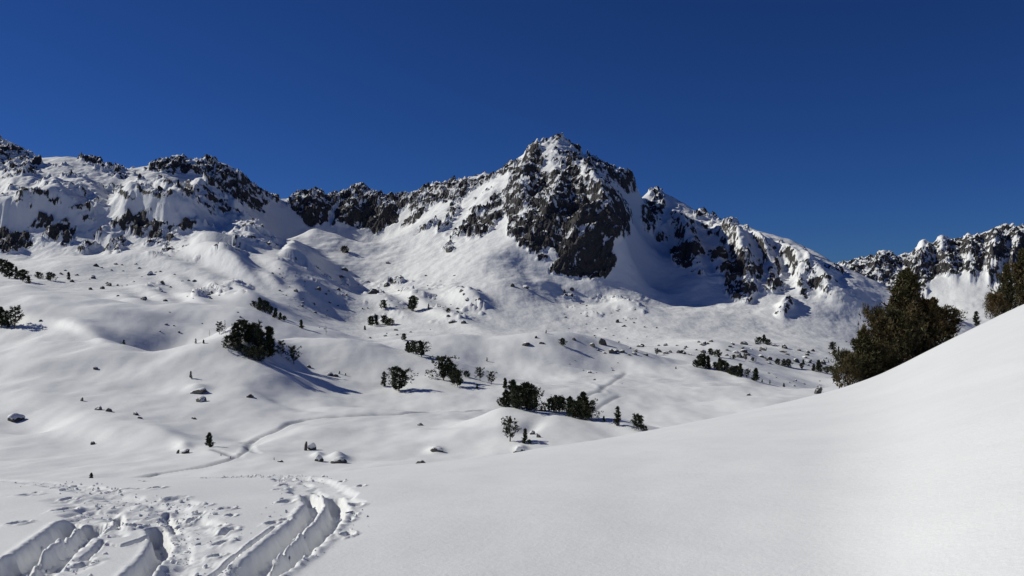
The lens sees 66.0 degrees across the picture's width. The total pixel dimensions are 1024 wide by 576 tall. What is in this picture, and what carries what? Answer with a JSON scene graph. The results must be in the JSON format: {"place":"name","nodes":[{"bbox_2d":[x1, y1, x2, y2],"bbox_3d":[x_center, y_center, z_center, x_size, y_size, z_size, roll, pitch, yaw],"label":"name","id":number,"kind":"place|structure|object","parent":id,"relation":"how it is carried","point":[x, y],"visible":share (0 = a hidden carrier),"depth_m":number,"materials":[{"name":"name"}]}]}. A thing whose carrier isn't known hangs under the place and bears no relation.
{"place":"outdoors","nodes":[
{"label":"outdoors","id":0,"kind":"place"},
{"bbox_2d":[0,284,858,477],"bbox_3d":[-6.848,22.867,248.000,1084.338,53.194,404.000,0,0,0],"label":"snow valley","id":1,"kind":"structure","parent":0,"point":[358,416],"depth_m":176.65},
{"bbox_2d":[0,306,5,326],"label":"pine tree","id":2,"kind":"object","parent":1,"relation":"on","point":[2,311],"visible":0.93,"depth_m":262.91,"materials":[{"name":"green plant"}]},
{"bbox_2d":[3,310,10,326],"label":"pine tree","id":3,"kind":"object","parent":1,"relation":"on","point":[5,320],"visible":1,"depth_m":261.43,"materials":[{"name":"green plant"}]},
{"bbox_2d":[7,305,24,327],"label":"pine tree","id":4,"kind":"object","parent":1,"relation":"on","point":[14,317],"visible":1,"depth_m":260.23,"materials":[{"name":"green plant"}]},
{"bbox_2d":[7,413,24,421],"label":"boulder","id":5,"kind":"object","parent":1,"relation":"on","point":[14,417],"visible":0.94,"depth_m":138.26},
{"bbox_2d":[180,449,189,453],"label":"boulder","id":6,"kind":"object","parent":1,"relation":"on","point":[183,451],"visible":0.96,"depth_m":104.42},
{"bbox_2d":[190,388,206,393],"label":"boulder","id":7,"kind":"object","parent":1,"relation":"on","point":[199,390],"visible":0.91,"depth_m":160.51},
{"bbox_2d":[196,395,206,401],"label":"boulder","id":8,"kind":"object","parent":1,"relation":"on","point":[202,398],"visible":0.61,"depth_m":152.48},
{"bbox_2d":[204,432,214,446],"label":"pine tree","id":9,"kind":"object","parent":1,"relation":"on","point":[209,437],"visible":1,"depth_m":107.72,"materials":[{"name":"green plant"}]},
{"bbox_2d":[215,321,223,333],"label":"pine tree","id":10,"kind":"object","parent":1,"relation":"on","point":[219,327],"visible":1,"depth_m":201.86,"materials":[{"name":"green plant"}]},
{"bbox_2d":[221,334,234,348],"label":"pine bush","id":11,"kind":"object","parent":1,"relation":"on","point":[229,337],"visible":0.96,"depth_m":188.71,"materials":[{"name":"green plant"}]},
{"bbox_2d":[230,322,242,341],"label":"pine tree","id":12,"kind":"object","parent":1,"relation":"on","point":[236,337],"visible":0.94,"depth_m":191.28,"materials":[{"name":"green plant"}]},
{"bbox_2d":[232,340,245,351],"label":"pine bush","id":13,"kind":"object","parent":1,"relation":"on","point":[238,344],"visible":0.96,"depth_m":187.81,"materials":[{"name":"green plant"}]},
{"bbox_2d":[231,319,255,341],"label":"pine tree","id":14,"kind":"object","parent":1,"relation":"on","point":[243,324],"visible":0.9,"depth_m":192.70,"materials":[{"name":"green plant"}]},
{"bbox_2d":[241,345,251,356],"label":"pine bush","id":15,"kind":"object","parent":1,"relation":"on","point":[247,348],"visible":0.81,"depth_m":185.86,"materials":[{"name":"green plant"}]},
{"bbox_2d":[243,319,264,345],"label":"pine tree","id":16,"kind":"object","parent":1,"relation":"on","point":[253,325],"visible":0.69,"depth_m":193.06,"materials":[{"name":"green plant"}]},
{"bbox_2d":[248,345,267,361],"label":"pine bush","id":17,"kind":"object","parent":1,"relation":"on","point":[256,353],"visible":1,"depth_m":185.15,"materials":[{"name":"green plant"}]},
{"bbox_2d":[250,328,268,354],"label":"pine tree","id":18,"kind":"object","parent":1,"relation":"on","point":[258,338],"visible":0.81,"depth_m":190.62,"materials":[{"name":"green plant"}]},
{"bbox_2d":[257,297,262,309],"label":"pine tree","id":19,"kind":"object","parent":1,"relation":"on","point":[259,300],"visible":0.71,"depth_m":414.50,"materials":[{"name":"green plant"}]},
{"bbox_2d":[256,300,270,311],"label":"pine tree","id":20,"kind":"object","parent":1,"relation":"on","point":[263,305],"visible":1,"depth_m":309.99,"materials":[{"name":"green plant"}]},
{"bbox_2d":[267,306,273,314],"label":"pine tree","id":21,"kind":"object","parent":1,"relation":"on","point":[270,310],"visible":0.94,"depth_m":411.76,"materials":[{"name":"green plant"}]},
{"bbox_2d":[264,325,277,357],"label":"pine tree","id":22,"kind":"object","parent":1,"relation":"on","point":[270,333],"visible":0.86,"depth_m":193.30,"materials":[{"name":"green plant"}]},
{"bbox_2d":[272,308,277,317],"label":"pine tree","id":23,"kind":"object","parent":1,"relation":"on","point":[275,313],"visible":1,"depth_m":299.36,"materials":[{"name":"green plant"}]},
{"bbox_2d":[275,340,285,356],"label":"pine tree","id":24,"kind":"object","parent":1,"relation":"on","point":[280,344],"visible":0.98,"depth_m":201.95,"materials":[{"name":"green plant"}]},
{"bbox_2d":[285,345,302,363],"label":"pine tree","id":25,"kind":"object","parent":1,"relation":"on","point":[291,351],"visible":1,"depth_m":203.63,"materials":[{"name":"green plant"}]},
{"bbox_2d":[307,443,315,449],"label":"boulder","id":26,"kind":"object","parent":1,"relation":"on","point":[311,446],"visible":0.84,"depth_m":106.25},
{"bbox_2d":[315,454,323,461],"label":"boulder","id":27,"kind":"object","parent":1,"relation":"on","point":[318,458],"visible":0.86,"depth_m":91.73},
{"bbox_2d":[330,456,346,463],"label":"boulder","id":28,"kind":"object","parent":1,"relation":"on","point":[340,459],"visible":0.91,"depth_m":90.65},
{"bbox_2d":[381,371,386,386],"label":"pine tree","id":29,"kind":"object","parent":1,"relation":"on","point":[383,379],"visible":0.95,"depth_m":198.97,"materials":[{"name":"green plant"}]},
{"bbox_2d":[383,366,417,390],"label":"pine tree","id":30,"kind":"object","parent":1,"relation":"on","point":[400,382],"visible":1,"depth_m":190.09,"materials":[{"name":"green plant"}]},
{"bbox_2d":[404,341,409,352],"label":"pine tree","id":31,"kind":"object","parent":1,"relation":"on","point":[406,346],"visible":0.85,"depth_m":231.02,"materials":[{"name":"green plant"}]},
{"bbox_2d":[407,340,416,353],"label":"pine tree","id":32,"kind":"object","parent":1,"relation":"on","point":[411,349],"visible":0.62,"depth_m":228.53,"materials":[{"name":"green plant"}]},
{"bbox_2d":[411,340,431,356],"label":"pine tree","id":33,"kind":"object","parent":1,"relation":"on","point":[420,347],"visible":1,"depth_m":224.15,"materials":[{"name":"green plant"}]},
{"bbox_2d":[430,447,442,451],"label":"boulder","id":34,"kind":"object","parent":1,"relation":"on","point":[436,449],"visible":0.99,"depth_m":103.53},
{"bbox_2d":[425,354,458,379],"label":"pine tree","id":35,"kind":"object","parent":1,"relation":"on","point":[442,369],"visible":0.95,"depth_m":203.27,"materials":[{"name":"green plant"}]},
{"bbox_2d":[445,362,458,378],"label":"pine tree","id":36,"kind":"object","parent":1,"relation":"on","point":[451,364],"visible":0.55,"depth_m":202.54,"materials":[{"name":"green plant"}]},
{"bbox_2d":[448,369,463,386],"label":"pine tree","id":37,"kind":"object","parent":1,"relation":"on","point":[456,374],"visible":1,"depth_m":195.80,"materials":[{"name":"green plant"}]},
{"bbox_2d":[474,367,484,377],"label":"pine tree","id":38,"kind":"object","parent":1,"relation":"on","point":[479,371],"visible":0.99,"depth_m":208.85,"materials":[{"name":"green plant"}]},
{"bbox_2d":[486,370,497,384],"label":"pine tree","id":39,"kind":"object","parent":1,"relation":"on","point":[489,378],"visible":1,"depth_m":203.56,"materials":[{"name":"green plant"}]},
{"bbox_2d":[496,397,507,405],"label":"pine bush","id":40,"kind":"object","parent":1,"relation":"on","point":[499,402],"visible":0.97,"depth_m":168.29,"materials":[{"name":"green plant"}]},
{"bbox_2d":[502,378,507,387],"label":"pine tree","id":41,"kind":"object","parent":1,"relation":"on","point":[505,382],"visible":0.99,"depth_m":193.34,"materials":[{"name":"green plant"}]},
{"bbox_2d":[502,389,509,406],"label":"pine tree","id":42,"kind":"object","parent":1,"relation":"on","point":[504,393],"visible":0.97,"depth_m":167.86,"materials":[{"name":"green plant"}]},
{"bbox_2d":[504,379,515,407],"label":"pine tree","id":43,"kind":"object","parent":1,"relation":"on","point":[512,383],"visible":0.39,"depth_m":167.72,"materials":[{"name":"green plant"}]},
{"bbox_2d":[501,415,520,441],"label":"pine tree","id":44,"kind":"object","parent":1,"relation":"on","point":[509,421],"visible":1,"depth_m":105.92,"materials":[{"name":"green plant"}]},
{"bbox_2d":[509,385,527,408],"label":"pine tree","id":45,"kind":"object","parent":1,"relation":"on","point":[516,393],"visible":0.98,"depth_m":124.25,"materials":[{"name":"green plant"}]},
{"bbox_2d":[510,396,526,408],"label":"pine bush","id":46,"kind":"object","parent":1,"relation":"on","point":[517,405],"visible":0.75,"depth_m":125.01,"materials":[{"name":"green plant"}]},
{"bbox_2d":[515,446,524,451],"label":"boulder","id":47,"kind":"object","parent":1,"relation":"on","point":[519,448],"visible":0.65,"depth_m":98.01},
{"bbox_2d":[506,381,541,409],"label":"pine tree","id":48,"kind":"object","parent":1,"relation":"on","point":[529,387],"visible":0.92,"depth_m":124.87,"materials":[{"name":"green plant"}]},
{"bbox_2d":[521,428,526,443],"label":"pine tree","id":49,"kind":"object","parent":1,"relation":"on","point":[524,439],"visible":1,"depth_m":104.36,"materials":[{"name":"green plant"}]},
{"bbox_2d":[527,399,539,410],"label":"pine bush","id":50,"kind":"object","parent":1,"relation":"on","point":[532,407],"visible":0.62,"depth_m":125.22,"materials":[{"name":"green plant"}]},
{"bbox_2d":[531,387,549,411],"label":"pine tree","id":51,"kind":"object","parent":1,"relation":"on","point":[542,402],"visible":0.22,"depth_m":164.30,"materials":[{"name":"green plant"}]},
{"bbox_2d":[546,398,554,411],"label":"pine tree","id":52,"kind":"object","parent":1,"relation":"on","point":[549,401],"visible":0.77,"depth_m":165.40,"materials":[{"name":"green plant"}]},
{"bbox_2d":[550,395,564,412],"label":"pine tree","id":53,"kind":"object","parent":1,"relation":"on","point":[555,402],"visible":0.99,"depth_m":164.55,"materials":[{"name":"green plant"}]},
{"bbox_2d":[553,397,567,412],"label":"pine tree","id":54,"kind":"object","parent":1,"relation":"on","point":[563,401],"visible":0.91,"depth_m":164.88,"materials":[{"name":"green plant"}]},
{"bbox_2d":[559,338,567,345],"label":"pine tree","id":55,"kind":"object","parent":1,"relation":"on","point":[562,342],"visible":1,"depth_m":287.92,"materials":[{"name":"green plant"}]},
{"bbox_2d":[564,396,574,414],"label":"pine tree","id":56,"kind":"object","parent":1,"relation":"on","point":[569,403],"visible":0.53,"depth_m":124.78,"materials":[{"name":"green plant"}]},
{"bbox_2d":[563,399,581,417],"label":"pine bush","id":57,"kind":"object","parent":1,"relation":"on","point":[573,409],"visible":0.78,"depth_m":121.49,"materials":[{"name":"green plant"}]},
{"bbox_2d":[574,391,592,419],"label":"pine tree","id":58,"kind":"object","parent":1,"relation":"on","point":[582,396],"visible":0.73,"depth_m":120.92,"materials":[{"name":"green plant"}]},
{"bbox_2d":[577,398,603,420],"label":"pine tree","id":59,"kind":"object","parent":1,"relation":"on","point":[586,409],"visible":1,"depth_m":119.88,"materials":[{"name":"green plant"}]},
{"bbox_2d":[599,338,606,344],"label":"boulder","id":60,"kind":"object","parent":1,"relation":"on","point":[602,341],"visible":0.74,"depth_m":299.72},
{"bbox_2d":[613,406,621,425],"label":"pine tree","id":61,"kind":"object","parent":1,"relation":"on","point":[617,413],"visible":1,"depth_m":116.04,"materials":[{"name":"green plant"}]},
{"bbox_2d":[630,413,643,429],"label":"pine tree","id":62,"kind":"object","parent":1,"relation":"on","point":[636,418],"visible":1,"depth_m":113.87,"materials":[{"name":"green plant"}]},
{"bbox_2d":[692,359,699,367],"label":"pine bush","id":63,"kind":"object","parent":1,"relation":"on","point":[695,362],"visible":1,"depth_m":285.60,"materials":[{"name":"green plant"}]},
{"bbox_2d":[696,355,704,366],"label":"pine tree","id":64,"kind":"object","parent":1,"relation":"on","point":[699,358],"visible":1,"depth_m":284.71,"materials":[{"name":"green plant"}]},
{"bbox_2d":[705,355,711,368],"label":"pine tree","id":65,"kind":"object","parent":1,"relation":"on","point":[708,362],"visible":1,"depth_m":284.94,"materials":[{"name":"green plant"}]},
{"bbox_2d":[713,349,721,356],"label":"pine bush","id":66,"kind":"object","parent":1,"relation":"on","point":[717,353],"visible":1,"depth_m":393.12,"materials":[{"name":"green plant"}]},
{"bbox_2d":[717,360,729,370],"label":"pine tree","id":67,"kind":"object","parent":1,"relation":"on","point":[721,362],"visible":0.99,"depth_m":280.29,"materials":[{"name":"green plant"}]},
{"bbox_2d":[729,366,738,374],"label":"pine bush","id":68,"kind":"object","parent":1,"relation":"on","point":[731,371],"visible":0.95,"depth_m":273.30,"materials":[{"name":"green plant"}]},
{"bbox_2d":[735,363,743,376],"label":"pine tree","id":69,"kind":"object","parent":1,"relation":"on","point":[740,370],"visible":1,"depth_m":267.84,"materials":[{"name":"green plant"}]},
{"bbox_2d":[743,368,750,376],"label":"pine tree","id":70,"kind":"object","parent":1,"relation":"on","point":[747,371],"visible":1,"depth_m":261.12,"materials":[{"name":"green plant"}]},
{"bbox_2d":[750,368,759,380],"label":"pine tree","id":71,"kind":"object","parent":1,"relation":"on","point":[754,377],"visible":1,"depth_m":258.50,"materials":[{"name":"green plant"}]},
{"bbox_2d":[785,358,793,367],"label":"pine tree","id":72,"kind":"object","parent":1,"relation":"on","point":[789,362],"visible":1,"depth_m":403.04,"materials":[{"name":"green plant"}]},
{"bbox_2d":[814,386,821,393],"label":"boulder","id":73,"kind":"object","parent":1,"relation":"on","point":[818,390],"visible":0.61,"depth_m":189.88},
{"bbox_2d":[815,359,821,371],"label":"pine tree","id":74,"kind":"object","parent":1,"relation":"on","point":[818,365],"visible":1,"depth_m":398.74,"materials":[{"name":"green plant"}]},
{"bbox_2d":[822,366,829,372],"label":"pine bush","id":75,"kind":"object","parent":1,"relation":"on","point":[826,369],"visible":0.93,"depth_m":400.22,"materials":[{"name":"green plant"}]},
{"bbox_2d":[0,304,1023,575],"bbox_3d":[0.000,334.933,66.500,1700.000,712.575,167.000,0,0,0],"label":"snow slope","id":76,"kind":"structure","parent":0,"point":[912,466],"depth_m":8.71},
{"bbox_2d":[14,474,368,575],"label":"snow clods","id":77,"kind":"object","parent":76,"relation":"on","point":[237,566],"visible":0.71,"depth_m":9.35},
{"bbox_2d":[828,348,863,387],"bbox_3d":[20.802,5.072,49.156,2.095,2.740,2.113,1,0,32],"label":"pine bush","id":78,"kind":"object","parent":76,"relation":"on","point":[845,359],"visible":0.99,"depth_m":48.89,"materials":[{"name":"green plant"}]},
{"bbox_2d":[846,353,882,382],"bbox_3d":[22.377,5.134,50.465,2.438,2.108,2.417,0,2,14],"label":"pine bush","id":79,"kind":"object","parent":76,"relation":"on","point":[870,360],"visible":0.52,"depth_m":49.93,"materials":[{"name":"green plant"}]},
{"bbox_2d":[842,327,889,382],"bbox_3d":[23.102,4.418,51.296,3.116,3.789,3.386,1,-1,5],"label":"pine tree","id":80,"kind":"object","parent":76,"relation":"on","point":[863,343],"visible":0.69,"depth_m":51.01,"materials":[{"name":"green plant"}]},
{"bbox_2d":[856,302,912,367],"bbox_3d":[25.333,3.637,53.758,3.511,5.611,2.841,0,0,32],"label":"pine tree","id":81,"kind":"object","parent":76,"relation":"on","point":[875,323],"visible":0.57,"depth_m":53.56,"materials":[{"name":"green plant"}]},
{"bbox_2d":[871,340,904,373],"bbox_3d":[24.013,4.676,51.893,3.109,2.711,3.136,-1,0,-13],"label":"pine bush","id":82,"kind":"object","parent":76,"relation":"on","point":[882,347],"visible":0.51,"depth_m":51.33,"materials":[{"name":"green plant"}]},
{"bbox_2d":[873,301,943,368],"bbox_3d":[26.671,3.337,53.614,4.860,5.029,4.932,0,-1,19],"label":"pine tree","id":83,"kind":"object","parent":76,"relation":"on","point":[907,334],"visible":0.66,"depth_m":53.04,"materials":[{"name":"green plant"}]},
{"bbox_2d":[882,267,951,359],"bbox_3d":[28.972,2.232,56.880,6.070,7.639,7.145,1,0,-11],"label":"pine tree","id":84,"kind":"object","parent":76,"relation":"on","point":[905,288],"visible":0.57,"depth_m":56.07,"materials":[{"name":"green plant"}]},
{"bbox_2d":[913,298,952,349],"bbox_3d":[29.523,2.924,56.669,3.407,4.477,5.166,0,0,-7],"label":"pine tree","id":85,"kind":"object","parent":76,"relation":"on","point":[929,312],"visible":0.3,"depth_m":55.99,"materials":[{"name":"green plant"}]},
{"bbox_2d":[930,296,957,345],"bbox_3d":[32.166,2.745,59.784,3.322,4.242,3.611,0,0,-19],"label":"pine tree","id":86,"kind":"object","parent":76,"relation":"on","point":[935,306],"visible":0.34,"depth_m":59.28,"materials":[{"name":"green plant"}]},
{"bbox_2d":[940,304,967,336],"bbox_3d":[33.503,2.759,60.411,2.552,3.078,3.362,0,0,31],"label":"pine tree","id":87,"kind":"object","parent":76,"relation":"on","point":[956,313],"visible":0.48,"depth_m":59.71,"materials":[{"name":"green plant"}]},
{"bbox_2d":[972,311,980,325],"bbox_3d":[36.196,2.424,61.414,0.684,1.334,0.635,0,2,11],"label":"pine tree","id":88,"kind":"object","parent":76,"relation":"on","point":[976,321],"visible":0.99,"depth_m":61.36,"materials":[{"name":"green plant"}]},
{"bbox_2d":[982,291,1008,319],"bbox_3d":[39.291,1.421,64.164,1.894,2.456,1.877,-1,0,-6],"label":"pine bush","id":89,"kind":"object","parent":76,"relation":"on","point":[993,299],"visible":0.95,"depth_m":63.91,"materials":[{"name":"green plant"}]},
{"bbox_2d":[987,263,1022,312],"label":"pine tree","id":90,"kind":"object","parent":76,"relation":"on","point":[1006,288],"visible":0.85,"depth_m":65.06,"materials":[{"name":"green plant"}]},
{"bbox_2d":[990,249,1023,305],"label":"pine tree","id":91,"kind":"object","parent":76,"relation":"on","point":[1018,268],"visible":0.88,"depth_m":66.82,"materials":[{"name":"green plant"}]},
{"bbox_2d":[0,132,1023,366],"bbox_3d":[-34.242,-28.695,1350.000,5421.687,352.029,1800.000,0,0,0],"label":"mountains","id":92,"kind":"structure","parent":0,"point":[547,221],"depth_m":726.91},
{"bbox_2d":[0,259,8,273],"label":"pine tree","id":93,"kind":"object","parent":92,"relation":"on","point":[2,261],"visible":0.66,"depth_m":534.23,"materials":[{"name":"green plant"}]},
{"bbox_2d":[1,262,14,278],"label":"pine tree","id":94,"kind":"object","parent":92,"relation":"on","point":[8,270],"visible":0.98,"depth_m":508.92,"materials":[{"name":"green plant"}]},
{"bbox_2d":[14,266,17,279],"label":"pine tree","id":95,"kind":"object","parent":92,"relation":"on","point":[15,270],"visible":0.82,"depth_m":501.07,"materials":[{"name":"green plant"}]},
{"bbox_2d":[16,269,34,281],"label":"pine tree","id":96,"kind":"object","parent":92,"relation":"on","point":[21,274],"visible":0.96,"depth_m":480.05,"materials":[{"name":"green plant"}]},
{"bbox_2d":[34,271,43,278],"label":"pine bush","id":97,"kind":"object","parent":92,"relation":"on","point":[38,273],"visible":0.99,"depth_m":513.66,"materials":[{"name":"green plant"}]},
{"bbox_2d":[45,272,57,280],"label":"pine bush","id":98,"kind":"object","parent":92,"relation":"on","point":[49,275],"visible":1,"depth_m":496.59,"materials":[{"name":"green plant"}]},
{"bbox_2d":[340,245,349,252],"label":"pine bush","id":99,"kind":"object","parent":92,"relation":"on","point":[345,248],"visible":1,"depth_m":805.96,"materials":[{"name":"green plant"}]},
{"bbox_2d":[367,315,374,325],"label":"pine tree","id":100,"kind":"object","parent":92,"relation":"on","point":[370,321],"visible":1,"depth_m":539.68,"materials":[{"name":"green plant"}]},
{"bbox_2d":[368,289,378,293],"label":"boulder","id":101,"kind":"object","parent":92,"relation":"on","point":[374,291],"visible":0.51,"depth_m":647.67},
{"bbox_2d":[374,315,379,324],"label":"pine tree","id":102,"kind":"object","parent":92,"relation":"on","point":[376,320],"visible":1,"depth_m":546.30,"materials":[{"name":"green plant"}]},
{"bbox_2d":[379,300,386,307],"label":"pine tree","id":103,"kind":"object","parent":92,"relation":"on","point":[384,303],"visible":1,"depth_m":587.05,"materials":[{"name":"green plant"}]},
{"bbox_2d":[381,315,387,323],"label":"pine tree","id":104,"kind":"object","parent":92,"relation":"on","point":[384,320],"visible":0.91,"depth_m":542.82,"materials":[{"name":"green plant"}]},
{"bbox_2d":[386,318,394,325],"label":"pine bush","id":105,"kind":"object","parent":92,"relation":"on","point":[389,321],"visible":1,"depth_m":539.34,"materials":[{"name":"green plant"}]},
{"bbox_2d":[407,295,418,309],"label":"pine tree","id":106,"kind":"object","parent":92,"relation":"on","point":[412,304],"visible":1,"depth_m":585.95,"materials":[{"name":"green plant"}]},
{"bbox_2d":[445,245,454,252],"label":"boulder","id":107,"kind":"object","parent":92,"relation":"on","point":[449,248],"visible":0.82,"depth_m":763.55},
{"bbox_2d":[754,336,762,342],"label":"pine bush","id":108,"kind":"object","parent":92,"relation":"on","point":[759,339],"visible":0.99,"depth_m":522.15,"materials":[{"name":"green plant"}]},
{"bbox_2d":[828,342,836,349],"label":"pine tree","id":109,"kind":"object","parent":92,"relation":"on","point":[832,345],"visible":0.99,"depth_m":523.93,"materials":[{"name":"green plant"}]},
{"bbox_2d":[0,0,1023,263],"label":"sky","id":110,"kind":"structure","parent":0,"point":[846,130],"materials":[{"name":"blue"}]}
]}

